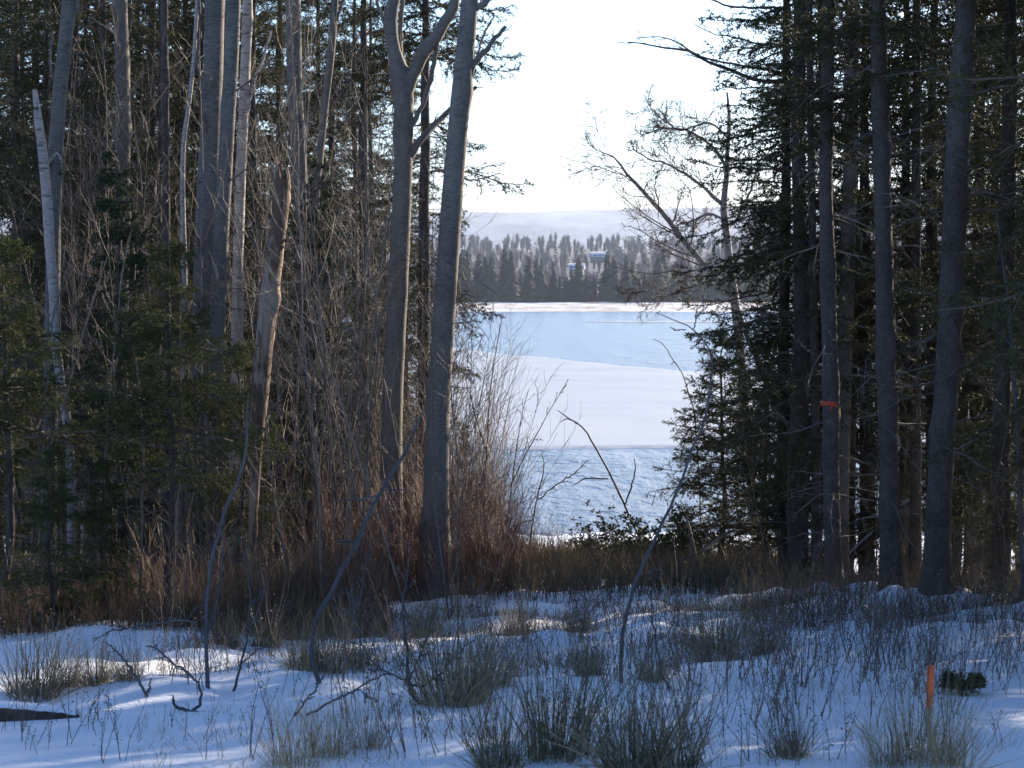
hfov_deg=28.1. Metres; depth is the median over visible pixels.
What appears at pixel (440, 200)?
bare sapling
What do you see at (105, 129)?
bare sapling
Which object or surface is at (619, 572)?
olive dead grass
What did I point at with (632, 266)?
spruce
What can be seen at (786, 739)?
dry weed
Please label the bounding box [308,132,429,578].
bare sapling
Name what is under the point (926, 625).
dry weed
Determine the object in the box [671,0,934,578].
spruce tree
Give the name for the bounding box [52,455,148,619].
fir tree
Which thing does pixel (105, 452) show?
bare sapling
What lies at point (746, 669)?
dry weed
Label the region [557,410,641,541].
bare sapling
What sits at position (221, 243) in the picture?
aspen tree
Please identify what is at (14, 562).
bare shrub
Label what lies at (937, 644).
dry weed
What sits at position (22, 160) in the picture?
spruce tree
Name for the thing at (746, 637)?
dry weed
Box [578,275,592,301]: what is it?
spruce
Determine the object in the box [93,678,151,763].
dry weed
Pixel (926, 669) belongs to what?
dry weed
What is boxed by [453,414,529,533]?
bare shrub
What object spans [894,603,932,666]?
dry weed
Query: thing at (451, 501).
bare shrub
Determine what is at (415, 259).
bare sapling
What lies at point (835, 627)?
dry weed
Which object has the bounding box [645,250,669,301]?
spruce
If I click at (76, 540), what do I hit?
bare shrub
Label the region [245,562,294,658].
dry weed
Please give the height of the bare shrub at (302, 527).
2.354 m
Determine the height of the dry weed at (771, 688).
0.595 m
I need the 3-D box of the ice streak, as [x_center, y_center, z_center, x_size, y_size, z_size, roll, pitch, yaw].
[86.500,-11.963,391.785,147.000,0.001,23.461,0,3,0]
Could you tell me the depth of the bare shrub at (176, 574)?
25.38 m
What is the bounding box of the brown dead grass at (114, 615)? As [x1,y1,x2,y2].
[0,550,417,639]
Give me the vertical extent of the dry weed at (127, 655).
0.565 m
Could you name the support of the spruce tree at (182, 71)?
on the snowy ground at (81, 751)
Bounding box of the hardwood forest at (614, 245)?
[9,231,988,299]
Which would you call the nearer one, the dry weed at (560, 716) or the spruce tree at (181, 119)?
the dry weed at (560, 716)
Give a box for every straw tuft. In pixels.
[232,688,359,767]
[266,676,379,760]
[325,691,411,751]
[818,655,1005,766]
[836,692,937,767]
[886,680,1023,767]
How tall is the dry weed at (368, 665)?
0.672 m
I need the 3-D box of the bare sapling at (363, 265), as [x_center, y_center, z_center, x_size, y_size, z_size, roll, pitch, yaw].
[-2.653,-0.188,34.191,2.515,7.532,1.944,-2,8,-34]
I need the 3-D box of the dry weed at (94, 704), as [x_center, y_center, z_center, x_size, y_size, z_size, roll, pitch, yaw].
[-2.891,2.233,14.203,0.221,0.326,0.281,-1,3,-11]
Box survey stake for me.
[925,665,933,736]
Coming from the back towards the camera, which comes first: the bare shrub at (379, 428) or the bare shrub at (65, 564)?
the bare shrub at (379, 428)
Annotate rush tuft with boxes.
[0,616,110,704]
[34,629,103,689]
[44,622,158,696]
[83,631,171,685]
[199,599,257,648]
[221,596,308,648]
[256,614,352,670]
[264,579,376,675]
[328,622,397,669]
[348,576,549,709]
[391,587,461,636]
[428,642,532,703]
[431,661,585,767]
[442,618,547,688]
[455,609,667,767]
[484,580,556,635]
[524,642,747,767]
[538,613,641,676]
[547,592,603,632]
[573,652,761,767]
[613,627,698,682]
[633,570,773,662]
[732,689,842,762]
[736,600,811,654]
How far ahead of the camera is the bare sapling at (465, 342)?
32.54 m
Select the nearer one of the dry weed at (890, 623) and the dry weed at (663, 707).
the dry weed at (663, 707)
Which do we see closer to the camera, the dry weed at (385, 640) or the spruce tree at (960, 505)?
the dry weed at (385, 640)
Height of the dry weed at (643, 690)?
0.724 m
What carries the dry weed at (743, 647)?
on the snowy ground at (81, 751)
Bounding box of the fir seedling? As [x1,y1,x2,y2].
[937,669,988,696]
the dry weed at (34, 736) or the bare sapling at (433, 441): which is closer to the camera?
the dry weed at (34, 736)
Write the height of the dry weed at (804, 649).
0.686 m
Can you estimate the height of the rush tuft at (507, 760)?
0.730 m
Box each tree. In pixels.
[0,0,84,540]
[0,0,91,551]
[0,0,98,559]
[0,0,106,559]
[0,0,110,509]
[0,0,114,567]
[0,0,141,551]
[0,0,178,482]
[0,0,228,545]
[0,5,65,544]
[0,18,78,417]
[0,232,148,620]
[0,360,72,584]
[0,442,108,631]
[1,0,86,587]
[8,0,113,506]
[24,0,114,533]
[30,34,155,565]
[31,0,278,553]
[32,89,76,581]
[43,235,304,614]
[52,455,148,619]
[53,147,201,576]
[67,0,131,565]
[77,0,195,550]
[83,0,172,549]
[93,6,248,265]
[101,0,228,567]
[113,0,250,545]
[128,0,292,537]
[132,0,284,505]
[132,1,357,554]
[133,0,328,550]
[146,0,291,340]
[171,0,349,561]
[172,0,222,572]
[176,341,323,578]
[182,0,224,571]
[196,0,271,562]
[199,0,380,535]
[204,0,285,578]
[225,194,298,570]
[226,1,359,416]
[240,0,354,500]
[242,415,342,571]
[245,0,418,487]
[246,0,316,504]
[248,0,473,512]
[248,155,375,554]
[250,0,436,457]
[262,2,371,434]
[303,0,351,545]
[322,1,472,476]
[326,0,534,502]
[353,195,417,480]
[359,48,470,492]
[376,0,482,600]
[413,0,511,601]
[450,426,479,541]
[549,81,776,560]
[618,0,821,90]
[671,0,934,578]
[678,0,900,574]
[712,0,953,586]
[716,0,977,576]
[730,0,971,580]
[735,302,759,360]
[749,0,998,590]
[755,310,852,560]
[766,0,998,571]
[807,0,1023,552]
[835,0,896,582]
[836,0,1023,592]
[855,284,924,574]
[857,0,1023,595]
[871,0,1023,576]
[873,0,1023,564]
[875,323,925,553]
[878,0,1023,572]
[890,0,1023,475]
[895,0,1023,558]
[913,32,1023,372]
[921,381,925,546]
[922,267,992,575]
[925,112,1023,375]
[941,12,1023,558]
[954,295,1023,549]
[964,242,1023,579]
[976,205,1023,384]
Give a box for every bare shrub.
[0,540,85,626]
[1,241,170,567]
[1,518,118,592]
[2,510,49,602]
[19,539,143,596]
[27,490,135,578]
[31,552,124,622]
[37,308,172,564]
[43,560,154,618]
[51,369,203,585]
[54,519,165,589]
[61,254,231,576]
[74,379,161,563]
[74,433,162,556]
[77,387,185,567]
[106,539,204,594]
[109,531,201,620]
[122,544,207,603]
[124,481,272,629]
[124,497,246,621]
[126,557,232,611]
[127,535,204,587]
[131,292,339,584]
[150,519,277,597]
[163,364,281,573]
[217,480,370,635]
[222,549,327,597]
[231,343,382,569]
[233,520,385,634]
[242,352,378,562]
[246,530,382,609]
[247,363,366,563]
[251,533,373,627]
[254,494,350,579]
[258,433,407,568]
[260,388,405,535]
[266,447,409,568]
[269,249,428,534]
[273,384,372,561]
[276,450,377,569]
[276,499,356,568]
[277,347,426,522]
[282,495,397,585]
[284,262,459,532]
[290,510,377,578]
[293,294,460,517]
[296,490,378,567]
[302,465,415,579]
[303,381,477,573]
[307,457,444,602]
[313,520,423,628]
[314,344,473,562]
[323,278,493,550]
[326,261,482,560]
[328,439,483,573]
[338,389,418,538]
[338,462,466,599]
[339,500,452,594]
[350,329,570,549]
[353,450,487,603]
[354,279,541,523]
[357,336,584,574]
[367,295,510,546]
[370,437,517,569]
[371,321,501,488]
[371,341,521,538]
[371,454,498,567]
[377,442,533,594]
[392,476,499,600]
[403,445,537,583]
[404,352,494,535]
[404,445,551,594]
[405,427,538,565]
[407,366,540,498]
[408,439,521,526]
[409,442,530,558]
[417,394,540,552]
[451,410,534,534]
[452,513,529,597]
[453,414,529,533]
[454,496,547,598]
[458,493,535,569]
[466,496,550,590]
[469,431,529,538]
[482,500,538,556]
[487,494,558,557]
[490,480,529,540]
[505,507,586,564]
[513,514,570,576]
[736,563,780,593]
[745,575,779,604]
[783,476,867,576]
[855,507,908,569]
[874,548,920,584]
[898,462,965,577]
[921,470,991,582]
[951,452,1010,594]
[982,427,1023,601]
[993,556,1020,593]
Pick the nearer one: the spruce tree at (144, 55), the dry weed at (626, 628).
the dry weed at (626, 628)
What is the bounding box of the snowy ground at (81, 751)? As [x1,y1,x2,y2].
[0,531,1023,767]
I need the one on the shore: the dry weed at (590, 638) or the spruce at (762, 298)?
the spruce at (762, 298)
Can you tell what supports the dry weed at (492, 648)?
on the snowy ground at (81, 751)
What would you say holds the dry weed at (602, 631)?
on the snowy ground at (81, 751)
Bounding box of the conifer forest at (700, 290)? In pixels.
[65,232,1016,302]
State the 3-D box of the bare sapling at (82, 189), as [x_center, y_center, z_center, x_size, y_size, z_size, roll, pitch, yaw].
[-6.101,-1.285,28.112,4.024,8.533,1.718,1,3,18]
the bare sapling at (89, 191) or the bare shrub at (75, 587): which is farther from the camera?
the bare sapling at (89, 191)
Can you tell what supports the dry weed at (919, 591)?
on the snowy ground at (81, 751)
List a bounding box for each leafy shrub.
[559,535,603,558]
[565,515,652,555]
[577,495,675,562]
[599,501,722,570]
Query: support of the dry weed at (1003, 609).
on the snowy ground at (81, 751)
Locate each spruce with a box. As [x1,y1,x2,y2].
[458,249,472,301]
[464,251,473,293]
[472,254,482,300]
[475,253,488,301]
[480,256,502,301]
[497,245,507,300]
[501,251,520,301]
[517,273,525,300]
[518,255,536,302]
[532,254,540,290]
[532,259,549,302]
[547,262,557,301]
[556,275,563,301]
[563,276,568,299]
[566,267,576,301]
[571,255,584,301]
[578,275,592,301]
[591,276,598,301]
[597,251,616,301]
[606,257,620,301]
[615,280,622,301]
[618,255,634,301]
[629,261,637,301]
[629,329,773,565]
[636,281,643,301]
[642,271,646,300]
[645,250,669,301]
[645,279,653,301]
[661,249,669,293]
[666,267,681,301]
[669,344,822,569]
[681,276,692,301]
[695,277,704,301]
[705,287,711,299]
[707,268,721,302]
[721,291,727,300]
[740,282,747,301]
[760,276,770,301]
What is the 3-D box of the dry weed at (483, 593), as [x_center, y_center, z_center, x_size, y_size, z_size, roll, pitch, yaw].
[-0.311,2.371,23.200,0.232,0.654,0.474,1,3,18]
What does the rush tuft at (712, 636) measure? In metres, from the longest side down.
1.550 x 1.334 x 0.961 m
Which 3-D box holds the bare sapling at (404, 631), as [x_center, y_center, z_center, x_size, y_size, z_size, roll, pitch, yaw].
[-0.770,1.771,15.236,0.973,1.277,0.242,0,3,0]
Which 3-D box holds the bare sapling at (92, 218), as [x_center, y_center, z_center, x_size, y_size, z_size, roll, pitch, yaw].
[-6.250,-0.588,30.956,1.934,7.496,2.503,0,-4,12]
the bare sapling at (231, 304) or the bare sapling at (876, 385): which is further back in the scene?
the bare sapling at (231, 304)
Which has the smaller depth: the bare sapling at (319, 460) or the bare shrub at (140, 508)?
the bare sapling at (319, 460)
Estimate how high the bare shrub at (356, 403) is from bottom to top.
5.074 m
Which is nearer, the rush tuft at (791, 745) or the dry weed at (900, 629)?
the rush tuft at (791, 745)
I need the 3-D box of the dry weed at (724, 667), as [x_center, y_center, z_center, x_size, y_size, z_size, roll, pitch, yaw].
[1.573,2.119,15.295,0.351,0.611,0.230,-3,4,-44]
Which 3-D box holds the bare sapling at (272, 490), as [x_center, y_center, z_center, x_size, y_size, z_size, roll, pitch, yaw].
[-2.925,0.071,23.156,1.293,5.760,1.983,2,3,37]
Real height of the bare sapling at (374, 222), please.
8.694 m
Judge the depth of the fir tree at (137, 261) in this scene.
27.05 m
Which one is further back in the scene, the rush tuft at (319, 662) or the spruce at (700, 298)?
the spruce at (700, 298)
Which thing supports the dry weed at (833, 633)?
on the snowy ground at (81, 751)
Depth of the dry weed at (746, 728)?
12.28 m
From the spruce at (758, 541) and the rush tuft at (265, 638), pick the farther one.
the spruce at (758, 541)
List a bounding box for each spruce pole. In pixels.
[135,0,199,579]
[791,0,906,574]
[869,0,991,579]
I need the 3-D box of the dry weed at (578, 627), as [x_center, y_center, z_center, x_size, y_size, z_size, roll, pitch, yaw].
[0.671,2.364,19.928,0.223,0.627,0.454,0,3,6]
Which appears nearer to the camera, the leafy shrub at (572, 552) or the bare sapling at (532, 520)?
the bare sapling at (532, 520)
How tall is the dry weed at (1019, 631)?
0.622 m
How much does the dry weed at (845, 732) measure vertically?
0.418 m
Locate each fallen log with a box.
[0,701,79,721]
[849,498,909,561]
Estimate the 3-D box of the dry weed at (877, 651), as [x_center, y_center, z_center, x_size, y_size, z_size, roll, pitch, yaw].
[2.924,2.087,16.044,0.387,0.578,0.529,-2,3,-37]
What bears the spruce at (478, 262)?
on the shore
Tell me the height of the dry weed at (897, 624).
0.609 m
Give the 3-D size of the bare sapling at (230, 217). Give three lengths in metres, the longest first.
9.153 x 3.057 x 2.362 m
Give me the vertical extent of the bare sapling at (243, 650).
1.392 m
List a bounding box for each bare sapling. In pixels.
[0,0,184,541]
[0,6,180,472]
[0,82,101,554]
[0,188,74,554]
[0,192,74,498]
[0,204,43,565]
[0,258,93,588]
[0,265,37,523]
[0,302,40,560]
[0,343,77,559]
[0,391,36,537]
[1,67,144,549]
[2,1,188,569]
[8,100,122,558]
[12,169,69,504]
[16,0,138,565]
[16,286,92,549]
[20,181,87,534]
[20,245,111,625]
[24,63,159,554]
[24,235,86,615]
[25,97,179,564]
[26,11,178,551]
[26,134,146,563]
[27,159,140,561]
[27,171,111,481]
[28,0,263,568]
[28,282,77,473]
[31,134,150,487]
[32,247,87,551]
[33,3,195,563]
[33,55,229,563]
[33,118,137,533]
[47,221,163,572]
[51,40,249,493]
[58,225,123,560]
[60,102,156,499]
[65,214,178,564]
[74,307,115,553]
[76,51,193,528]
[77,190,160,566]
[79,250,166,568]
[86,230,139,618]
[92,391,252,688]
[96,287,164,566]
[98,148,290,405]
[99,128,236,476]
[101,263,161,542]
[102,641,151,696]
[104,51,193,541]
[113,153,225,580]
[125,330,153,620]
[126,343,208,539]
[130,109,185,387]
[131,14,268,565]
[137,130,178,496]
[140,265,193,616]
[143,358,202,542]
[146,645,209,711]
[147,0,369,557]
[148,56,228,450]
[148,212,227,566]
[155,0,261,564]
[169,27,280,553]
[171,131,324,608]
[171,313,271,530]
[172,7,271,368]
[172,64,281,532]
[183,123,314,567]
[185,70,344,541]
[189,30,330,555]
[193,68,313,553]
[195,1,388,601]
[207,0,357,561]
[208,2,355,571]
[219,0,383,538]
[220,0,385,628]
[223,69,374,578]
[226,83,359,463]
[226,213,265,428]
[227,122,328,472]
[232,531,271,690]
[234,238,351,590]
[239,181,356,573]
[244,66,324,510]
[247,107,356,484]
[255,14,431,610]
[255,17,390,556]
[256,9,409,625]
[256,296,344,603]
[258,179,381,547]
[261,190,354,505]
[262,142,407,538]
[270,254,377,575]
[278,69,434,527]
[282,189,375,468]
[294,117,428,602]
[294,668,327,715]
[296,199,407,545]
[302,29,474,552]
[307,0,433,447]
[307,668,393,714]
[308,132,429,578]
[309,16,416,548]
[309,184,360,574]
[309,405,425,683]
[310,291,352,550]
[313,210,421,573]
[322,60,416,568]
[325,267,415,521]
[325,309,382,519]
[326,244,378,481]
[326,282,443,609]
[329,152,412,471]
[330,64,392,471]
[331,160,425,472]
[331,344,370,580]
[336,224,383,433]
[343,539,473,704]
[347,145,401,569]
[347,307,404,513]
[352,179,489,476]
[352,248,405,587]
[353,6,520,448]
[355,268,479,523]
[357,152,470,506]
[367,330,426,523]
[372,326,420,515]
[376,228,475,516]
[380,132,486,619]
[390,161,527,616]
[403,242,508,499]
[406,32,487,483]
[408,341,470,530]
[412,273,434,465]
[413,259,509,618]
[419,247,490,598]
[427,251,518,612]
[449,356,484,560]
[453,316,515,540]
[454,306,547,556]
[461,313,502,547]
[464,325,531,511]
[473,364,566,604]
[504,455,587,564]
[505,380,567,545]
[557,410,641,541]
[619,292,719,682]
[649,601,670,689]
[654,339,701,522]
[663,513,698,574]
[698,328,770,572]
[699,263,789,514]
[717,311,776,567]
[719,318,785,576]
[735,259,821,574]
[736,193,839,566]
[837,178,934,581]
[850,297,919,513]
[873,299,934,578]
[971,209,1023,584]
[977,211,1023,600]
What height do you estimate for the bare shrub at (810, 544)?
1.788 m
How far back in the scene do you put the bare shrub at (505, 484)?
34.33 m
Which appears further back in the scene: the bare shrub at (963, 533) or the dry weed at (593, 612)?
the bare shrub at (963, 533)
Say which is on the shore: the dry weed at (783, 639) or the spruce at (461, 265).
the spruce at (461, 265)
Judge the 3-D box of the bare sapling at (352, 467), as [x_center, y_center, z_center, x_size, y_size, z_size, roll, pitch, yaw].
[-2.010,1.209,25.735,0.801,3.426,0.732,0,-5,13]
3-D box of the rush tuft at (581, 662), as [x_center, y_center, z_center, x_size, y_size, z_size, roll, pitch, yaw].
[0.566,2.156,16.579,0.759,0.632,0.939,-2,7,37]
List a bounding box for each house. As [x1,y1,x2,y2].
[568,263,584,274]
[589,252,605,262]
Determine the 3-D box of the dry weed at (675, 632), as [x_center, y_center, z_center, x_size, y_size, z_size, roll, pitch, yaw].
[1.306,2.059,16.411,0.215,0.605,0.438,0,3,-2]
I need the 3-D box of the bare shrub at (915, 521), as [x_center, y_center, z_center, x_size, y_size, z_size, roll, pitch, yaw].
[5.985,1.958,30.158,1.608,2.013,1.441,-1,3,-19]
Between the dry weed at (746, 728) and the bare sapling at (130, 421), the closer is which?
the dry weed at (746, 728)
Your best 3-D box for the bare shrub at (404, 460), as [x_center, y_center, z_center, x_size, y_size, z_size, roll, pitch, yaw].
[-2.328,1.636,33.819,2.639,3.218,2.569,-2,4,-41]
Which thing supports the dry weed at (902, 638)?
on the snowy ground at (81, 751)
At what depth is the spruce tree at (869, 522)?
29.98 m
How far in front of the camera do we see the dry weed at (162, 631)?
18.36 m
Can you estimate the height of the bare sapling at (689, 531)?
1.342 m
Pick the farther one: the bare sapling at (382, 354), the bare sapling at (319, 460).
the bare sapling at (382, 354)
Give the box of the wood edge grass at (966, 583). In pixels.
[725,552,1023,634]
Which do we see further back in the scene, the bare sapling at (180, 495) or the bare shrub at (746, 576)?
the bare sapling at (180, 495)
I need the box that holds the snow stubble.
[127,579,1021,767]
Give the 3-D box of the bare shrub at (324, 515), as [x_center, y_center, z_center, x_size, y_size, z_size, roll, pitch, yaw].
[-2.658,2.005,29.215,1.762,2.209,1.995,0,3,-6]
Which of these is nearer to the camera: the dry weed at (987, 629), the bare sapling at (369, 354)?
the dry weed at (987, 629)
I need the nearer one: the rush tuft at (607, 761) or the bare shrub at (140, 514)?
the rush tuft at (607, 761)
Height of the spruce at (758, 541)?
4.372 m
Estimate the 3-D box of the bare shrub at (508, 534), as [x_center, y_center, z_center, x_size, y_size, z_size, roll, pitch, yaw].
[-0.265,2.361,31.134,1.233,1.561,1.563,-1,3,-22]
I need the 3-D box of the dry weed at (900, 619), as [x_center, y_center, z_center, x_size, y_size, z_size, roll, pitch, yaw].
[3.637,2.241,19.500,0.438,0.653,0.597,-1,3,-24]
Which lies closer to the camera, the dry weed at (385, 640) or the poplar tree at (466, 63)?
the dry weed at (385, 640)
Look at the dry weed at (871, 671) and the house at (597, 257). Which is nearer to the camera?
the dry weed at (871, 671)
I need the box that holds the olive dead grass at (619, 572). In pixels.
[377,529,859,602]
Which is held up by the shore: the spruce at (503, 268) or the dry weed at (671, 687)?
the spruce at (503, 268)
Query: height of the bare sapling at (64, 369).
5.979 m
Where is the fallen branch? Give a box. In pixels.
[681,529,741,557]
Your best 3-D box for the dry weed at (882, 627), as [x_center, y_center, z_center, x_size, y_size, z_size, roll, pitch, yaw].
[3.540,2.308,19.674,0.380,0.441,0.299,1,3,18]
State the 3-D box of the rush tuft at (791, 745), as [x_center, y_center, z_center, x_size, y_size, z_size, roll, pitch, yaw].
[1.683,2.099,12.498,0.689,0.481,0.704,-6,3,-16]
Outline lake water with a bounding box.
[5,311,1016,536]
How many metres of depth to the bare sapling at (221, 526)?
17.24 m
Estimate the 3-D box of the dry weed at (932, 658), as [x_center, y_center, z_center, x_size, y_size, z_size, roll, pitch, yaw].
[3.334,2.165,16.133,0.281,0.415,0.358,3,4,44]
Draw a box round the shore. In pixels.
[12,248,925,311]
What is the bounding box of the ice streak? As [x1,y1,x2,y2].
[580,321,901,322]
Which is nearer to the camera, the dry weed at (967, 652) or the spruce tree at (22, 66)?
the dry weed at (967, 652)
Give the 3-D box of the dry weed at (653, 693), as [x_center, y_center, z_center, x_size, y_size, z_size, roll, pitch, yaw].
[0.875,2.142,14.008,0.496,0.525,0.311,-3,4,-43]
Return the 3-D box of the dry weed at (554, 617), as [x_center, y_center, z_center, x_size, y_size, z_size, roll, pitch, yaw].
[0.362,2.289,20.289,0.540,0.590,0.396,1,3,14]
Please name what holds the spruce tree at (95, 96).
on the snowy ground at (81, 751)
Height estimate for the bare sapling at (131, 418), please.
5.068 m
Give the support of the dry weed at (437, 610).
on the snowy ground at (81, 751)
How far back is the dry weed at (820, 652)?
16.32 m
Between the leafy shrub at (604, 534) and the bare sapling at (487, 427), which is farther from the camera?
the leafy shrub at (604, 534)
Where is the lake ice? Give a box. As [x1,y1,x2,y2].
[251,340,1018,449]
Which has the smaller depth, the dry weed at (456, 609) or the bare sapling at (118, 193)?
the dry weed at (456, 609)
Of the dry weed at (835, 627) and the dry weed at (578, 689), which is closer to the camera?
the dry weed at (578, 689)
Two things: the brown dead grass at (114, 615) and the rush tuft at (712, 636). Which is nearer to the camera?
the rush tuft at (712, 636)
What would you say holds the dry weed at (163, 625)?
on the snowy ground at (81, 751)
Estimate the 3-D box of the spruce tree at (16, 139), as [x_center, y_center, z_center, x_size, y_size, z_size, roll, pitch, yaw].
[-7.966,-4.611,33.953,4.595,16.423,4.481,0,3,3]
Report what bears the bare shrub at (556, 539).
on the snowy ground at (81, 751)
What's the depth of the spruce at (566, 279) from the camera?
681.57 m
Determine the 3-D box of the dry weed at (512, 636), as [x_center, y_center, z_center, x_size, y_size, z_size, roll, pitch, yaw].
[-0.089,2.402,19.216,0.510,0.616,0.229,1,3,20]
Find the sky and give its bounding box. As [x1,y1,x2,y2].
[0,0,1023,213]
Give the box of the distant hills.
[0,203,984,248]
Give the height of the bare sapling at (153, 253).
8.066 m
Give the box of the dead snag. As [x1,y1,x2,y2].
[245,159,369,584]
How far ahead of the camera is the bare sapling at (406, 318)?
30.90 m
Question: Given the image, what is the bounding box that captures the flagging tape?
[820,400,837,409]
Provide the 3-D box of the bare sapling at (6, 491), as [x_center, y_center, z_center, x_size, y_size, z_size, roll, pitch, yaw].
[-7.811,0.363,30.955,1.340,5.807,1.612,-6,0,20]
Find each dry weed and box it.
[1,659,63,732]
[16,689,41,740]
[18,566,59,673]
[24,717,50,752]
[36,614,82,670]
[37,668,115,744]
[75,680,101,718]
[80,680,110,725]
[87,696,117,734]
[92,622,144,677]
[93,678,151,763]
[103,608,137,655]
[139,576,181,673]
[147,602,198,654]
[148,590,187,650]
[163,704,189,731]
[165,561,207,694]
[169,699,224,759]
[174,615,203,644]
[183,685,223,741]
[184,575,233,649]
[203,605,231,673]
[209,610,252,665]
[228,706,250,734]
[240,648,316,760]
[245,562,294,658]
[255,617,285,650]
[262,623,309,695]
[265,589,326,646]
[272,543,327,613]
[297,709,348,763]
[309,614,356,723]
[320,583,369,654]
[320,585,362,645]
[322,587,385,681]
[326,629,386,681]
[335,556,388,648]
[339,685,393,738]
[342,606,374,662]
[345,654,409,714]
[352,579,399,639]
[352,670,438,758]
[356,628,398,703]
[357,650,435,758]
[358,615,408,669]
[361,579,387,638]
[362,609,401,662]
[365,566,416,644]
[369,589,412,646]
[371,619,430,674]
[373,662,450,733]
[376,621,413,668]
[382,685,434,742]
[393,628,462,718]
[397,619,434,672]
[400,602,424,662]
[409,645,499,731]
[412,559,459,655]
[418,564,470,628]
[419,620,447,665]
[419,622,462,677]
[426,619,456,674]
[429,592,465,649]
[429,640,511,744]
[430,559,467,621]
[432,540,468,617]
[442,595,467,645]
[442,601,511,696]
[443,581,475,630]
[444,700,496,753]
[448,597,468,653]
[449,557,507,654]
[460,712,499,750]
[462,553,503,621]
[462,592,483,644]
[463,596,498,680]
[464,611,529,731]
[466,563,527,637]
[471,570,495,615]
[471,618,494,649]
[478,609,528,666]
[484,635,518,666]
[486,616,521,662]
[504,654,586,761]
[508,553,542,649]
[510,620,548,677]
[513,572,547,662]
[516,574,537,617]
[518,688,596,758]
[521,587,574,645]
[535,634,610,745]
[536,648,564,719]
[546,616,588,670]
[550,652,627,731]
[551,601,582,648]
[557,689,592,730]
[564,605,597,642]
[566,570,596,636]
[568,561,610,642]
[569,595,613,661]
[570,587,606,628]
[572,595,592,651]
[574,618,594,670]
[575,611,613,661]
[576,690,621,732]
[581,595,631,683]
[581,615,662,732]
[596,600,658,731]
[597,578,643,680]
[600,653,660,724]
[606,586,645,670]
[616,573,662,653]
[619,616,690,719]
[627,591,671,667]
[627,667,681,762]
[628,645,668,739]
[628,682,654,714]
[638,582,676,648]
[649,559,735,688]
[649,566,695,636]
[652,609,732,742]
[652,643,748,766]
[652,674,698,742]
[654,635,690,673]
[656,532,692,617]
[658,645,691,694]
[661,623,700,685]
[661,634,707,698]
[663,600,685,673]
[666,587,705,655]
[667,583,697,647]
[668,604,711,675]
[668,609,695,635]
[672,624,705,670]
[673,623,709,678]
[674,585,721,631]
[675,682,726,759]
[680,601,700,647]
[681,646,743,737]
[695,559,744,631]
[695,578,764,648]
[696,626,730,704]
[697,589,735,629]
[698,602,753,660]
[700,685,772,763]
[715,609,767,680]
[722,600,759,675]
[723,570,764,628]
[726,616,754,681]
[726,631,758,667]
[730,644,791,727]
[732,608,767,679]
[734,566,801,664]
[735,636,787,702]
[736,574,800,684]
[737,625,782,690]
[739,641,817,724]
[740,698,812,766]
[742,540,802,631]
[750,548,820,666]
[751,576,809,631]
[752,597,814,658]
[752,646,779,726]
[756,640,800,743]
[759,594,824,682]
[760,562,809,626]
[760,582,809,641]
[764,614,803,653]
[765,668,814,722]
[768,686,818,749]
[771,574,807,653]
[772,624,843,703]
[774,595,819,658]
[777,608,849,687]
[784,634,817,683]
[787,590,812,614]
[787,593,840,687]
[790,616,863,719]
[793,582,834,626]
[794,657,826,689]
[796,629,837,675]
[800,659,826,684]
[803,586,843,632]
[804,597,830,632]
[807,604,841,647]
[812,554,869,646]
[812,593,847,659]
[815,582,850,622]
[816,539,854,607]
[816,607,842,659]
[817,567,839,624]
[817,582,865,652]
[821,593,865,635]
[821,613,878,695]
[822,695,872,760]
[824,620,859,663]
[826,599,847,654]
[840,599,865,634]
[840,606,893,678]
[841,564,894,642]
[841,575,904,670]
[847,615,916,680]
[848,562,881,615]
[849,571,884,664]
[851,595,888,654]
[853,611,901,672]
[855,536,881,603]
[856,578,915,632]
[856,651,890,699]
[857,574,902,683]
[860,606,893,643]
[863,586,913,663]
[867,652,904,724]
[870,586,925,647]
[870,621,906,664]
[876,584,903,658]
[877,600,908,669]
[878,623,935,682]
[882,594,909,651]
[883,588,943,653]
[888,594,916,666]
[888,609,936,655]
[889,568,928,620]
[890,558,951,649]
[892,559,909,599]
[893,604,926,657]
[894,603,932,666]
[894,649,946,698]
[897,654,940,703]
[900,554,956,608]
[900,600,964,756]
[902,605,985,694]
[903,563,931,607]
[906,588,956,668]
[909,581,944,656]
[910,595,952,665]
[919,607,962,670]
[919,660,941,693]
[921,636,959,673]
[922,569,963,664]
[930,582,978,629]
[932,617,994,693]
[935,559,985,629]
[936,612,978,662]
[940,648,980,714]
[941,641,991,717]
[944,533,1011,631]
[953,581,978,616]
[959,615,1005,678]
[960,623,996,677]
[962,605,1010,672]
[964,556,989,620]
[965,597,1015,664]
[966,573,995,649]
[968,590,996,631]
[968,708,1004,747]
[973,642,1023,689]
[975,597,1002,651]
[976,581,1017,636]
[976,610,1003,645]
[977,538,1022,612]
[979,593,1023,674]
[982,545,1011,602]
[988,613,1023,680]
[988,659,1020,694]
[989,616,1023,666]
[991,595,1023,654]
[993,583,1023,653]
[993,636,1023,673]
[994,560,1023,632]
[1004,572,1023,612]
[1015,603,1023,644]
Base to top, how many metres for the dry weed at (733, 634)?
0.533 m
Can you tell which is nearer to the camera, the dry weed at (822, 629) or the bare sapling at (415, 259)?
the dry weed at (822, 629)
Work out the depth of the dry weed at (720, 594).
21.32 m

